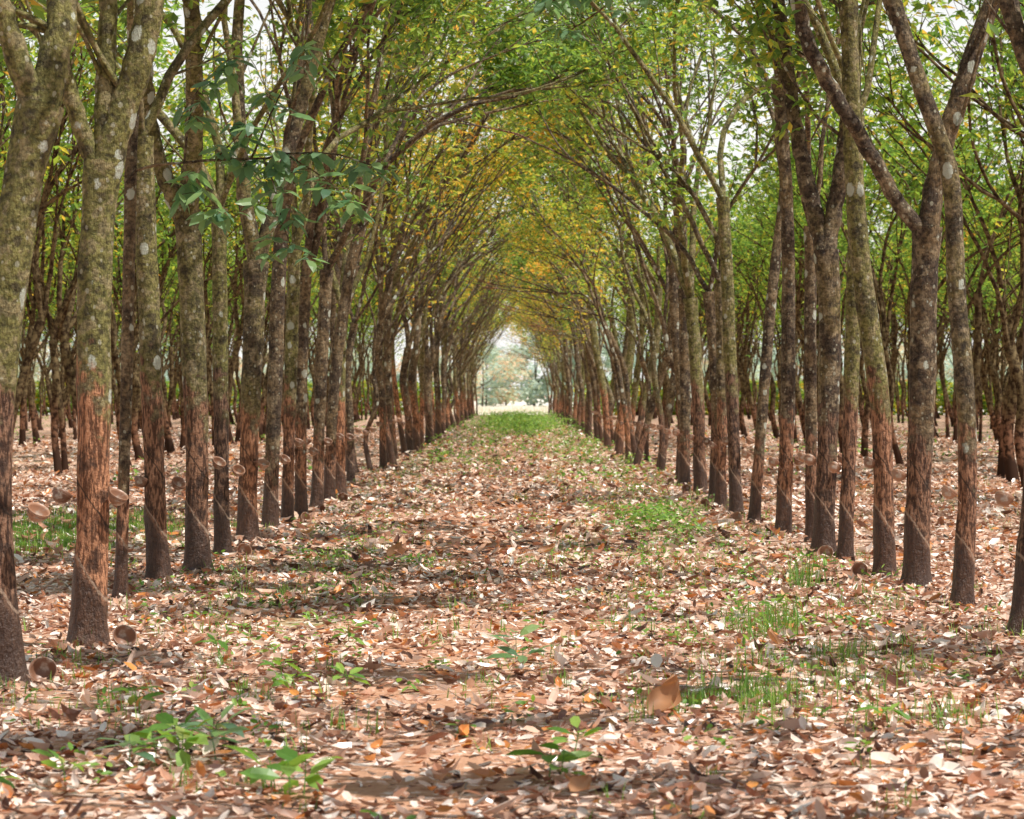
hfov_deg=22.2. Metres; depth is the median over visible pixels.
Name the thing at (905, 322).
rubber tree
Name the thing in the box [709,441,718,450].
latex cup
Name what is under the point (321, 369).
rubber tree
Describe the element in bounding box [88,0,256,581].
rubber tree
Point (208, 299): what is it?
rubber tree
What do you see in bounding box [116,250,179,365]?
rubber tree
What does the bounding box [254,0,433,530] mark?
rubber tree
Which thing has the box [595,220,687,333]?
rubber tree
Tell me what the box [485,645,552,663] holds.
seedling
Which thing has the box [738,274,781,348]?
rubber tree
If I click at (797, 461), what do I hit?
latex cup
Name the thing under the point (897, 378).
rubber tree
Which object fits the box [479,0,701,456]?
rubber tree
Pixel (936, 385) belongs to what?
rubber tree
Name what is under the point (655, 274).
rubber tree
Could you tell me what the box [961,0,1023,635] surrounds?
rubber tree
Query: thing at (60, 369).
rubber tree
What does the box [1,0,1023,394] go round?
sky
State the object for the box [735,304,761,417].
rubber tree
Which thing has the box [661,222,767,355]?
rubber tree
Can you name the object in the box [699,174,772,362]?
rubber tree
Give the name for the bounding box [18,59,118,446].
rubber tree
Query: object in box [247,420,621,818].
dirt path
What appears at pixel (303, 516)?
latex cup
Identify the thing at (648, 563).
seedling
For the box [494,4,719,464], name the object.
rubber tree
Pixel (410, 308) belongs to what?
rubber tree
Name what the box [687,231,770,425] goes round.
rubber tree
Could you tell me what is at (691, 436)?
latex cup
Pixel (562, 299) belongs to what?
rubber tree
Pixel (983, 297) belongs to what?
rubber tree
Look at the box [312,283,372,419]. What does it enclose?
rubber tree
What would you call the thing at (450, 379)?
rubber tree
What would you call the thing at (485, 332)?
rubber tree
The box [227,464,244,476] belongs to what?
latex cup
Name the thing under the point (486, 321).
rubber tree
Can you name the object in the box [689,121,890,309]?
rubber tree
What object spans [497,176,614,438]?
rubber tree
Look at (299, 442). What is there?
latex cup
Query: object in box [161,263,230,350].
rubber tree
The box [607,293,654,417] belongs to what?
rubber tree
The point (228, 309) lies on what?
rubber tree
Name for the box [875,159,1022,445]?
rubber tree
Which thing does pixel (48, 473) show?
leaf litter
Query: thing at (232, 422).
rubber tree
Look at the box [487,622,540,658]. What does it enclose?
seedling
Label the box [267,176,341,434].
rubber tree
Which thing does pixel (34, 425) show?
rubber tree
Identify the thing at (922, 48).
rubber tree
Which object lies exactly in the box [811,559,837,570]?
seedling
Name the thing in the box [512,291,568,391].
rubber tree
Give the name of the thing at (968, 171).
rubber tree
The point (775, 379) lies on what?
broadleaf tree
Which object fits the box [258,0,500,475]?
rubber tree
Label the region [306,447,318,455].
latex cup
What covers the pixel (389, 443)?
rubber tree
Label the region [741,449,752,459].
latex cup
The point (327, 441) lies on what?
latex cup
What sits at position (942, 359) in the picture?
rubber tree
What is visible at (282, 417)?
rubber tree
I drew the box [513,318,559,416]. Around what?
rubber tree
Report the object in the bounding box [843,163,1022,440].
rubber tree
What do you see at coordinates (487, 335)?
rubber tree
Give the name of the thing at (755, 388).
rubber tree
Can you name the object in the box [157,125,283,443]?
rubber tree
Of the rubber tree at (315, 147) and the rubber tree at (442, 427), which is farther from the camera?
the rubber tree at (442, 427)
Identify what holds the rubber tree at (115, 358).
on the ground at (1002, 805)
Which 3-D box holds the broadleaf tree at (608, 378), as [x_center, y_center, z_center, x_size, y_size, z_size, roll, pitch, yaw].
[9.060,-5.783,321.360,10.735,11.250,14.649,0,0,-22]
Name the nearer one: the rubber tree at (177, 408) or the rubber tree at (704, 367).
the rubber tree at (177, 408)
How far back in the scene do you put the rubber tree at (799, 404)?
84.71 m
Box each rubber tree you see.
[0,0,78,685]
[0,0,95,66]
[0,0,95,105]
[0,0,124,317]
[0,0,183,464]
[0,0,244,215]
[0,0,291,474]
[0,2,182,211]
[0,2,184,434]
[0,6,222,413]
[0,22,246,470]
[0,54,75,186]
[0,109,122,235]
[0,115,338,435]
[3,141,73,255]
[10,0,163,649]
[12,0,329,557]
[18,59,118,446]
[19,243,67,429]
[19,268,73,430]
[20,182,123,443]
[23,302,54,373]
[24,320,40,421]
[24,338,35,400]
[25,263,68,423]
[25,278,59,415]
[25,329,51,415]
[26,263,75,428]
[26,302,55,415]
[31,230,176,340]
[32,186,170,439]
[39,219,122,325]
[42,41,223,461]
[42,311,67,419]
[45,161,123,440]
[45,191,122,427]
[46,273,76,427]
[46,291,117,426]
[50,120,310,454]
[52,203,176,403]
[72,300,137,416]
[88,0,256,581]
[90,0,233,573]
[111,4,400,600]
[111,176,209,377]
[111,245,167,423]
[113,248,177,376]
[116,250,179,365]
[118,57,344,323]
[120,218,175,431]
[120,236,210,404]
[136,182,232,319]
[155,124,344,440]
[157,50,339,446]
[157,122,311,450]
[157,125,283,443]
[158,255,178,413]
[159,154,300,452]
[160,246,237,353]
[160,252,211,428]
[160,310,176,419]
[161,244,232,426]
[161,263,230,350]
[162,329,234,415]
[164,231,245,407]
[164,242,233,332]
[167,272,239,351]
[167,303,212,390]
[168,0,504,494]
[171,312,180,418]
[178,300,317,394]
[200,0,405,543]
[201,140,270,408]
[202,174,299,437]
[203,91,346,397]
[204,1,553,458]
[208,282,241,388]
[209,254,268,424]
[219,132,303,429]
[227,156,347,427]
[227,234,322,405]
[228,300,241,422]
[230,148,337,441]
[232,231,242,412]
[233,136,353,435]
[246,0,622,472]
[249,0,716,521]
[250,0,467,516]
[253,0,445,416]
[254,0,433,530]
[256,220,322,427]
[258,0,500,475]
[265,215,386,429]
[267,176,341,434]
[268,0,615,462]
[273,0,482,507]
[273,108,534,426]
[277,23,494,484]
[281,106,545,446]
[282,186,401,432]
[286,273,319,368]
[309,233,389,328]
[309,275,329,378]
[310,247,363,354]
[310,274,374,421]
[310,275,319,361]
[310,284,360,419]
[311,241,373,424]
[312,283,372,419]
[313,228,365,426]
[313,275,371,420]
[313,282,402,420]
[314,31,573,472]
[315,269,371,415]
[321,101,550,443]
[322,2,654,451]
[323,0,694,502]
[327,4,458,469]
[329,66,529,452]
[347,259,393,422]
[348,258,403,394]
[349,117,503,353]
[351,18,567,466]
[355,279,410,397]
[356,266,394,411]
[361,78,562,451]
[364,257,402,418]
[365,280,411,409]
[366,294,377,416]
[369,135,478,413]
[370,0,872,499]
[372,313,421,364]
[377,301,410,416]
[384,209,497,380]
[391,59,545,453]
[395,170,453,424]
[396,217,463,340]
[399,191,528,427]
[399,193,518,435]
[406,136,551,444]
[407,239,460,433]
[412,117,568,440]
[418,188,529,357]
[423,227,537,406]
[424,252,519,387]
[424,291,515,367]
[425,154,485,432]
[428,194,557,430]
[430,0,781,523]
[430,138,636,457]
[432,206,522,401]
[433,0,716,469]
[437,221,520,427]
[440,212,536,430]
[440,253,469,349]
[440,286,501,365]
[446,240,515,425]
[447,252,541,408]
[448,237,526,422]
[448,270,516,358]
[449,273,547,359]
[450,259,533,404]
[450,263,525,421]
[453,307,517,373]
[454,277,512,412]
[456,108,656,463]
[456,217,521,423]
[456,290,509,419]
[456,291,476,397]
[457,243,481,419]
[457,302,493,410]
[458,300,524,419]
[459,272,520,413]
[459,293,514,397]
[463,293,516,416]
[466,302,484,418]
[466,306,515,367]
[467,207,602,440]
[470,2,688,445]
[473,303,517,394]
[474,0,735,483]
[474,202,585,430]
[474,333,483,415]
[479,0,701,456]
[480,3,668,473]
[480,98,710,449]
[483,5,667,426]
[487,18,691,472]
[487,320,552,413]
[489,85,647,443]
[491,187,621,447]
[492,186,659,460]
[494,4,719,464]
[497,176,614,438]
[497,288,572,415]
[498,0,772,493]
[499,176,614,433]
[500,312,562,412]
[501,215,606,399]
[502,196,611,428]
[502,277,578,392]
[502,300,559,416]
[503,245,613,443]
[504,294,586,379]
[505,192,593,429]
[505,260,603,355]
[505,278,610,422]
[506,40,664,410]
[506,270,571,416]
[507,173,584,425]
[507,196,665,418]
[508,207,609,432]
[509,257,584,392]
[509,269,565,423]
[509,325,559,414]
[510,309,553,408]
[511,318,556,357]
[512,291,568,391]
[513,275,621,417]
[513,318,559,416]
[514,315,601,391]
[515,310,553,389]
[517,225,603,413]
[517,282,570,402]
[518,295,596,417]
[518,317,561,414]
[522,307,554,396]
[524,198,616,436]
[524,292,566,406]
[525,0,898,578]
[525,226,614,425]
[525,271,612,393]
[526,0,727,509]
[530,221,609,402]
[532,134,651,392]
[536,0,879,479]
[538,293,572,379]
[543,269,597,407]
[544,253,570,418]
[590,0,896,515]
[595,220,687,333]
[596,239,664,311]
[596,245,673,422]
[597,279,635,415]
[598,230,769,422]
[598,245,664,413]
[600,284,737,406]
[601,275,650,355]
[601,293,625,377]
[604,291,663,417]
[606,280,668,376]
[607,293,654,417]
[611,194,750,333]
[614,244,701,369]
[614,303,667,388]
[617,248,688,396]
[618,281,677,420]
[634,243,698,304]
[636,305,662,415]
[640,178,771,346]
[646,173,774,329]
[653,340,663,418]
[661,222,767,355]
[662,228,767,349]
[662,234,739,425]
[665,0,947,463]
[668,168,775,437]
[668,173,780,428]
[671,138,816,432]
[685,171,764,385]
[687,146,824,439]
[687,152,844,443]
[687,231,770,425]
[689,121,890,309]
[693,39,942,311]
[694,0,795,537]
[698,204,844,323]
[699,0,999,555]
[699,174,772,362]
[699,217,840,427]
[701,281,762,418]
[702,335,710,395]
[705,298,764,410]
[706,135,889,307]
[711,102,998,422]
[725,61,932,452]
[730,170,944,443]
[733,105,922,401]
[735,0,895,541]
[735,212,778,335]
[735,254,770,420]
[735,279,763,375]
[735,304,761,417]
[736,291,779,414]
[738,0,940,560]
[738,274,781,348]
[742,283,844,396]
[748,222,906,328]
[751,287,802,372]
[763,256,780,421]
[765,253,845,371]
[767,223,884,397]
[776,0,998,587]
[778,284,841,352]
[781,209,884,424]
[789,0,1023,223]
[793,40,979,457]
[795,340,801,414]
[796,338,802,379]
[813,0,1023,314]
[813,0,1023,351]
[822,0,1023,137]
[826,100,1022,419]
[837,214,1019,443]
[838,161,973,370]
[838,222,965,426]
[839,151,987,346]
[839,238,909,416]
[842,192,920,375]
[842,289,907,422]
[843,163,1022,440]
[859,0,1023,482]
[861,1,1023,486]
[869,173,1016,437]
[870,248,1018,426]
[871,255,904,373]
[872,213,1000,437]
[872,255,907,353]
[875,108,1023,309]
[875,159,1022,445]
[875,265,907,348]
[879,250,1017,409]
[879,252,993,425]
[882,0,976,608]
[882,156,1015,443]
[882,284,949,367]
[884,127,1022,437]
[886,292,907,348]
[889,313,907,416]
[890,305,904,414]
[891,317,906,416]
[893,196,982,330]
[896,307,940,418]
[897,262,969,350]
[901,288,937,422]
[915,209,972,375]
[922,0,1023,204]
[934,311,949,418]
[938,118,1006,441]
[938,211,1007,309]
[938,247,1018,337]
[939,225,1019,343]
[945,0,1023,476]
[948,312,970,411]
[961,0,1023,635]
[964,0,1023,133]
[965,14,1023,424]
[965,213,1022,332]
[965,218,1019,429]
[967,288,1021,423]
[968,255,1007,365]
[970,182,1019,428]
[970,206,1022,395]
[974,131,1023,264]
[975,119,1019,332]
[976,244,1019,296]
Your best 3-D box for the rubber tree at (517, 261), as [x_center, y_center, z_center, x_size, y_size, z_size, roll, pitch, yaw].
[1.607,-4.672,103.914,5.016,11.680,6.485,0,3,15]
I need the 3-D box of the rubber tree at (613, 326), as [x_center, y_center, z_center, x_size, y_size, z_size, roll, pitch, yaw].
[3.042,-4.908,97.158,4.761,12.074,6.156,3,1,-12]
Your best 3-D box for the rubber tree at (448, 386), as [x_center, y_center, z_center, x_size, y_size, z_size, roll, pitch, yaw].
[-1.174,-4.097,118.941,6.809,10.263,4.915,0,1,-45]
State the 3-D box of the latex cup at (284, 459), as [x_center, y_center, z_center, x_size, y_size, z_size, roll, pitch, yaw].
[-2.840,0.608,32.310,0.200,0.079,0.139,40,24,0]
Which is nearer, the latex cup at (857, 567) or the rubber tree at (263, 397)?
the latex cup at (857, 567)
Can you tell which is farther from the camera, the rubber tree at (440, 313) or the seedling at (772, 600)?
the rubber tree at (440, 313)
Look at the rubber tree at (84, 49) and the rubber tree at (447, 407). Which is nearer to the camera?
the rubber tree at (84, 49)
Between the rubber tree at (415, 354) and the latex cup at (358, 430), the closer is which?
the latex cup at (358, 430)
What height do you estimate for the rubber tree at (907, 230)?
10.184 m
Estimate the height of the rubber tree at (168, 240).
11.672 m
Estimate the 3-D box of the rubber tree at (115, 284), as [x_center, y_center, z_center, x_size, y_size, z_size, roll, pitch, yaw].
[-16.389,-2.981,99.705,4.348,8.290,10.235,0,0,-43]
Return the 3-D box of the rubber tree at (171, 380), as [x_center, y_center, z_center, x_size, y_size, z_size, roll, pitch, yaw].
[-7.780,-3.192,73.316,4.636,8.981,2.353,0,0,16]
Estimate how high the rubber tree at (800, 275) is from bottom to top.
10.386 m
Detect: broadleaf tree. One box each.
[18,358,60,404]
[19,339,76,406]
[120,361,240,406]
[161,336,179,390]
[209,363,309,398]
[212,357,241,379]
[283,347,329,395]
[310,337,371,380]
[351,371,399,402]
[352,349,371,384]
[395,362,440,402]
[397,355,466,403]
[433,342,533,405]
[439,349,529,406]
[466,333,603,406]
[477,348,537,405]
[513,334,660,402]
[521,362,573,397]
[535,348,611,376]
[546,321,640,405]
[601,341,636,378]
[632,342,675,399]
[668,356,708,373]
[706,344,800,397]
[743,341,803,402]
[775,352,860,379]
[841,332,907,395]
[900,356,953,403]
[905,342,952,404]
[937,352,1008,399]
[945,345,1007,376]
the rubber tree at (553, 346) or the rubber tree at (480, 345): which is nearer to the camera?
the rubber tree at (480, 345)
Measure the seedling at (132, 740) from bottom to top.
0.175 m
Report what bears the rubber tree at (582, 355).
on the ground at (1002, 805)
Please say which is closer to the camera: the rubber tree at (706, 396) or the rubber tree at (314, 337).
the rubber tree at (706, 396)
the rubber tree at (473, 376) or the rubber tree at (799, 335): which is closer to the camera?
the rubber tree at (799, 335)
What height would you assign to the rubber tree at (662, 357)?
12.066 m
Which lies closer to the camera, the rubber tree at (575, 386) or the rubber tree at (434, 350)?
the rubber tree at (434, 350)
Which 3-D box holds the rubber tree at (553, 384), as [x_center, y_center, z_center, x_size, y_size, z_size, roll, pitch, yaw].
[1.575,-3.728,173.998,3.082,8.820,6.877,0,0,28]
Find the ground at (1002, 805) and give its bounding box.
[0,395,1023,818]
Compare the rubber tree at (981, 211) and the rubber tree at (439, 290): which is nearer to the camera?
the rubber tree at (981, 211)
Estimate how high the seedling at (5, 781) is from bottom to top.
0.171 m
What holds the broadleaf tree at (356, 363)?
on the dry grass field
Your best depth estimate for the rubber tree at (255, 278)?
29.54 m
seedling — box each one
[0,767,21,787]
[31,749,97,791]
[90,734,174,770]
[109,686,164,711]
[130,728,196,765]
[136,726,209,773]
[148,708,213,750]
[172,703,252,737]
[184,726,250,759]
[193,633,233,654]
[223,745,315,793]
[240,761,318,794]
[258,657,301,676]
[270,747,343,794]
[272,672,314,698]
[330,621,370,646]
[330,662,369,693]
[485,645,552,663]
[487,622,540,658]
[504,749,593,781]
[538,742,609,774]
[546,716,602,750]
[636,556,663,569]
[758,594,789,606]
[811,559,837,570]
[852,702,910,726]
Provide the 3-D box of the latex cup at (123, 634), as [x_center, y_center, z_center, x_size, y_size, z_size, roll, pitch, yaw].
[-2.569,1.515,17.255,0.166,0.166,0.094,0,-34,-25]
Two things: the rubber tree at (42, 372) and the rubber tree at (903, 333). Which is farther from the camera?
the rubber tree at (903, 333)
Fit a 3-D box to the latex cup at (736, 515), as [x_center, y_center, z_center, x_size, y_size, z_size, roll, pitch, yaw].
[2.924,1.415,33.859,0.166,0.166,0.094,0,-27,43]
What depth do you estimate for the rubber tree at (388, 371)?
62.37 m
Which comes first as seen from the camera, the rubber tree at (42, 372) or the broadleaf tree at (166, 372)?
the rubber tree at (42, 372)
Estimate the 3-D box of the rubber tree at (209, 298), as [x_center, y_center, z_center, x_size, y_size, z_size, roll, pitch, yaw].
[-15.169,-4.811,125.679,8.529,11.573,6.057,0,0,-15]
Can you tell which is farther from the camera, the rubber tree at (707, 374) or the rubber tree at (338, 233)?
the rubber tree at (707, 374)
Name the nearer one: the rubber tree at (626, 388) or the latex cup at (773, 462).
the latex cup at (773, 462)
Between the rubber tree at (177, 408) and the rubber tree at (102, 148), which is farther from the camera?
the rubber tree at (177, 408)
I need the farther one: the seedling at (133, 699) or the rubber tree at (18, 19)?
the rubber tree at (18, 19)
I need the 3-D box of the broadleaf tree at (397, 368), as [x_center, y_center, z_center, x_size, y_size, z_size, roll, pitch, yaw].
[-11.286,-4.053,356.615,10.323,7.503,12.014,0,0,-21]
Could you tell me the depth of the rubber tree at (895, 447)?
60.65 m
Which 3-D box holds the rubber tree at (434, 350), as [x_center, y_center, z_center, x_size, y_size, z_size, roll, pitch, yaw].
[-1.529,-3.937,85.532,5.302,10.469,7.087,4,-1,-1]
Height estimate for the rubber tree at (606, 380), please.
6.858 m
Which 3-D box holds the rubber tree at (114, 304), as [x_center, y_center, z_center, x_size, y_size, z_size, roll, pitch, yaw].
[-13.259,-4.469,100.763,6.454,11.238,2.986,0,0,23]
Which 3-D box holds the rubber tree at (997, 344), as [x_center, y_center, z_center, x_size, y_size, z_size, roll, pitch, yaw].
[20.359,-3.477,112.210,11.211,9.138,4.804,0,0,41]
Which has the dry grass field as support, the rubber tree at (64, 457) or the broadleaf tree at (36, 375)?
the broadleaf tree at (36, 375)
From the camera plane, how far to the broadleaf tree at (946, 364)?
343.05 m
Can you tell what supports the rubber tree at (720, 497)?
on the ground at (1002, 805)
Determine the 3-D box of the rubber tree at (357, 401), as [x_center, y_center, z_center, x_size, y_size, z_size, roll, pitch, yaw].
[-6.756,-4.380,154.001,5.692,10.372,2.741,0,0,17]
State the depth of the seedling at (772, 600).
19.81 m
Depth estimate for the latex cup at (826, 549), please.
26.27 m
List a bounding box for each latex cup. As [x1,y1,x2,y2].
[17,502,49,522]
[28,657,56,683]
[52,487,77,505]
[101,488,128,505]
[112,624,136,644]
[134,475,147,487]
[166,476,185,489]
[206,456,225,468]
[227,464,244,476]
[237,543,251,557]
[254,459,269,468]
[277,454,290,463]
[289,438,304,446]
[300,512,310,521]
[306,438,311,444]
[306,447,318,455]
[323,438,332,445]
[335,433,343,439]
[337,493,347,501]
[346,434,353,440]
[355,427,361,432]
[664,428,671,433]
[666,478,673,484]
[672,430,680,435]
[681,484,690,491]
[688,434,694,439]
[699,498,709,506]
[703,437,710,444]
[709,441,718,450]
[722,437,727,445]
[730,511,741,522]
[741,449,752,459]
[745,436,754,444]
[768,457,781,468]
[792,456,803,465]
[798,452,804,461]
[804,454,816,466]
[817,545,832,558]
[828,461,840,473]
[831,453,841,463]
[851,562,867,578]
[863,456,874,468]
[892,469,906,481]
[942,485,960,503]
[995,490,1019,508]
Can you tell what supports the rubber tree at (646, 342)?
on the ground at (1002, 805)
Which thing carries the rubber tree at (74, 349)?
on the ground at (1002, 805)
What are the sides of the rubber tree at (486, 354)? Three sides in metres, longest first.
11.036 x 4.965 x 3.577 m
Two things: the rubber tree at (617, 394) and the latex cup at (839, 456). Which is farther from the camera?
the rubber tree at (617, 394)
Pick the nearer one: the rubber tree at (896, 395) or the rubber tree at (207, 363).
the rubber tree at (207, 363)
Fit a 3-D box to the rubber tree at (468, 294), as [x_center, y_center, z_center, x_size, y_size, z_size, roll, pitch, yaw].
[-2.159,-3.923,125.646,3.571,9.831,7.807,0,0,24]
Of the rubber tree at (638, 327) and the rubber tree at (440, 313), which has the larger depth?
the rubber tree at (638, 327)
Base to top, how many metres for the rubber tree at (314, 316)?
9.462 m
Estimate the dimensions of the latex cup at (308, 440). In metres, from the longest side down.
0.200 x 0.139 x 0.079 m
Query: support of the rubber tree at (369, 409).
on the ground at (1002, 805)
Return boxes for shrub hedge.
[17,377,994,414]
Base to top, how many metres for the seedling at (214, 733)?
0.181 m
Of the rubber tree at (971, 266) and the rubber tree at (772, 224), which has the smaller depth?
the rubber tree at (772, 224)
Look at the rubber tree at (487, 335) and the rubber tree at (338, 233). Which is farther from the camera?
the rubber tree at (487, 335)
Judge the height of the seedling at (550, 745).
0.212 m
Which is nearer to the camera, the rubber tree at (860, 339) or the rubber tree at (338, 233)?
the rubber tree at (338, 233)
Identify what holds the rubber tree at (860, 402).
on the ground at (1002, 805)
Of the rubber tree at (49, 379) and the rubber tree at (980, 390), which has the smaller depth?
the rubber tree at (980, 390)
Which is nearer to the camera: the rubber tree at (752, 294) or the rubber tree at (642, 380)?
the rubber tree at (752, 294)
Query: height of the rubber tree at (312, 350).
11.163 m
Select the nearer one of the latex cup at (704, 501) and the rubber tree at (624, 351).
the latex cup at (704, 501)
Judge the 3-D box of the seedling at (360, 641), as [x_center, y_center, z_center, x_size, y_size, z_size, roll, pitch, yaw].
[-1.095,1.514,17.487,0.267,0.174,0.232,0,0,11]
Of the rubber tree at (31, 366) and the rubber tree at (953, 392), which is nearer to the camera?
the rubber tree at (31, 366)
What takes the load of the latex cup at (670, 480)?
on the leaf litter at (48, 473)
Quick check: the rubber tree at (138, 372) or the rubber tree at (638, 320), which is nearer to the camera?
the rubber tree at (138, 372)
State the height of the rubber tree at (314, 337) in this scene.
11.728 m
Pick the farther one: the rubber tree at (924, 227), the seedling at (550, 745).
the rubber tree at (924, 227)
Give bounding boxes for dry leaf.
[386,541,401,556]
[538,543,555,553]
[569,774,591,791]
[646,680,678,715]
[662,673,680,710]
[767,627,782,644]
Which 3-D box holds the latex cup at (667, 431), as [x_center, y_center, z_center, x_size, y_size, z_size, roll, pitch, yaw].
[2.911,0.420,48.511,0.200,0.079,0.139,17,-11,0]
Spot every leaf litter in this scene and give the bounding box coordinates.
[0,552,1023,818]
[12,423,1016,466]
[12,460,1022,563]
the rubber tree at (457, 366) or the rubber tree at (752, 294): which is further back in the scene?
the rubber tree at (457, 366)
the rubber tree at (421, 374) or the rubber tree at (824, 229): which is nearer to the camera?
the rubber tree at (824, 229)
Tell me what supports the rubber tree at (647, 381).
on the ground at (1002, 805)
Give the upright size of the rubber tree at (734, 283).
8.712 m
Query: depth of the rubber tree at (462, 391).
141.47 m
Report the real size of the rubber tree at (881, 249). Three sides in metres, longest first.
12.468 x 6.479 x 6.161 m
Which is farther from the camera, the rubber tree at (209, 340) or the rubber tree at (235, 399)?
the rubber tree at (235, 399)
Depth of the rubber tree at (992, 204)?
71.54 m
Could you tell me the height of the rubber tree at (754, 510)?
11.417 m
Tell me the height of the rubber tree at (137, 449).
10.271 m
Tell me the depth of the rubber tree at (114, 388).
104.88 m
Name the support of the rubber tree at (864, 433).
on the ground at (1002, 805)
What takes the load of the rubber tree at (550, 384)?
on the ground at (1002, 805)
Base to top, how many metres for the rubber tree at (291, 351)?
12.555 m
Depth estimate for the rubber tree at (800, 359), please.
198.34 m
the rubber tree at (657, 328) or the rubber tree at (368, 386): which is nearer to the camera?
the rubber tree at (657, 328)
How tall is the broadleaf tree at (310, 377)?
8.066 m
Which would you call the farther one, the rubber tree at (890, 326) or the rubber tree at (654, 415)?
the rubber tree at (654, 415)
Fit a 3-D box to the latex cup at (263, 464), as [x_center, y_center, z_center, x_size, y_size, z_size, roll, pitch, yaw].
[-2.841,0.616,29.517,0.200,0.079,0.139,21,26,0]
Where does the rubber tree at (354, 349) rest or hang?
on the ground at (1002, 805)
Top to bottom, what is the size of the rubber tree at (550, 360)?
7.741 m
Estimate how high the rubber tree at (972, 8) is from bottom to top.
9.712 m
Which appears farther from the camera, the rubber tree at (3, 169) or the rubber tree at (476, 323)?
the rubber tree at (476, 323)
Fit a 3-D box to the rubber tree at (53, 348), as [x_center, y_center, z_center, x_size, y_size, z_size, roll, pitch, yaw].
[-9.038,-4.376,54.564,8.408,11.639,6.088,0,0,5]
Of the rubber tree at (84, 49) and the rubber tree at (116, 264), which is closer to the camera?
the rubber tree at (84, 49)
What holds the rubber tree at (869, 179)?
on the ground at (1002, 805)
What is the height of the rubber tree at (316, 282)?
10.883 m
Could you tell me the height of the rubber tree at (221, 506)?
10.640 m
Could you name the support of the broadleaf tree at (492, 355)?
on the dry grass field
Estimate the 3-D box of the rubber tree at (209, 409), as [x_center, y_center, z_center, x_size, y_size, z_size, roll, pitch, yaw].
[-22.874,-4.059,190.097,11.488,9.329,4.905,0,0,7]
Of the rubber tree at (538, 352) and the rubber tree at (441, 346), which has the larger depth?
the rubber tree at (538, 352)
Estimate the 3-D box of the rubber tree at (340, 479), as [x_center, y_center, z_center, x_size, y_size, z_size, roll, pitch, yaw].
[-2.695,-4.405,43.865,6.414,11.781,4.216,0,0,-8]
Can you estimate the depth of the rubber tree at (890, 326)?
150.91 m
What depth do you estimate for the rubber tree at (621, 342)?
197.42 m
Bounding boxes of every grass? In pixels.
[0,436,1023,818]
[368,404,775,413]
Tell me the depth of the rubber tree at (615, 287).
83.82 m
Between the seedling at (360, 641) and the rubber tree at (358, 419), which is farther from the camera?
the rubber tree at (358, 419)
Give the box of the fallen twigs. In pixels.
[0,501,1023,814]
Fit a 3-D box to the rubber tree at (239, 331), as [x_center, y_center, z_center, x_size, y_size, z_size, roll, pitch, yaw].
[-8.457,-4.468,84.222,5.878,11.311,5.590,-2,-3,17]
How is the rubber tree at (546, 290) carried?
on the ground at (1002, 805)
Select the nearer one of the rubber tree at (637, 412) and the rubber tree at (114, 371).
the rubber tree at (114, 371)
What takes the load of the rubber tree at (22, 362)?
on the ground at (1002, 805)
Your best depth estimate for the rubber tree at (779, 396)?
154.52 m
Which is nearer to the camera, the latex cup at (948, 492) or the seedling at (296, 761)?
the seedling at (296, 761)
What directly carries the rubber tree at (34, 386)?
on the ground at (1002, 805)
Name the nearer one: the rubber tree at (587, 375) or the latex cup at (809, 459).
the latex cup at (809, 459)
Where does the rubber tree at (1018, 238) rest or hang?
on the ground at (1002, 805)
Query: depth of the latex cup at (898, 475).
22.76 m
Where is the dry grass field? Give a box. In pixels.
[27,398,986,414]
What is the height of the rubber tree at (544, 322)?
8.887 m
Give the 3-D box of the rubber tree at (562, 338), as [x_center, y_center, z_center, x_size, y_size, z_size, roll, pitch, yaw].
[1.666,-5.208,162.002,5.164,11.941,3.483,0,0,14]
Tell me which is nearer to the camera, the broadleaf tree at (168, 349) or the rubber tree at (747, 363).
the rubber tree at (747, 363)
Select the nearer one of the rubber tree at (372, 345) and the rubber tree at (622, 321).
the rubber tree at (372, 345)
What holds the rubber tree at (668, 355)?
on the ground at (1002, 805)
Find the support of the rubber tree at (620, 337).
on the ground at (1002, 805)
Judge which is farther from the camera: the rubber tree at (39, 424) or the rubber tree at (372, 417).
the rubber tree at (39, 424)
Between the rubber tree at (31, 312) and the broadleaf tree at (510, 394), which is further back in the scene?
the broadleaf tree at (510, 394)
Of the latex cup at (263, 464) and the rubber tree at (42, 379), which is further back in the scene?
the rubber tree at (42, 379)
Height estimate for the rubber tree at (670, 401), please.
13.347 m
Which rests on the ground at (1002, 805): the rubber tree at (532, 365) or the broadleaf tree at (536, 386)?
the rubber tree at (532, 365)
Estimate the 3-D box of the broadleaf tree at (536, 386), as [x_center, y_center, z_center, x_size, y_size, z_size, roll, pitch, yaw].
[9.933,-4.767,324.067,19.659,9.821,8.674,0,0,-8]
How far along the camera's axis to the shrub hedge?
200.90 m
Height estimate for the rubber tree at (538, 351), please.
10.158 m
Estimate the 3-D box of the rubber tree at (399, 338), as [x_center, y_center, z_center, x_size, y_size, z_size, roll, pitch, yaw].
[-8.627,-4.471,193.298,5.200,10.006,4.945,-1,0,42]
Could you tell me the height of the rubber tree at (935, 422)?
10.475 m
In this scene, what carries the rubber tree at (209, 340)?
on the ground at (1002, 805)
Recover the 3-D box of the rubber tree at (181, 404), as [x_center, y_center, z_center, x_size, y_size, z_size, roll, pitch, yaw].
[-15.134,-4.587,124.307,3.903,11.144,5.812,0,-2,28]
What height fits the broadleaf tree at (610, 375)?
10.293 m
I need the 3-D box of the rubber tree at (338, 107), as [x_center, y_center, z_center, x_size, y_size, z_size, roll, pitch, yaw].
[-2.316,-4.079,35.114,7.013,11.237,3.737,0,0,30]

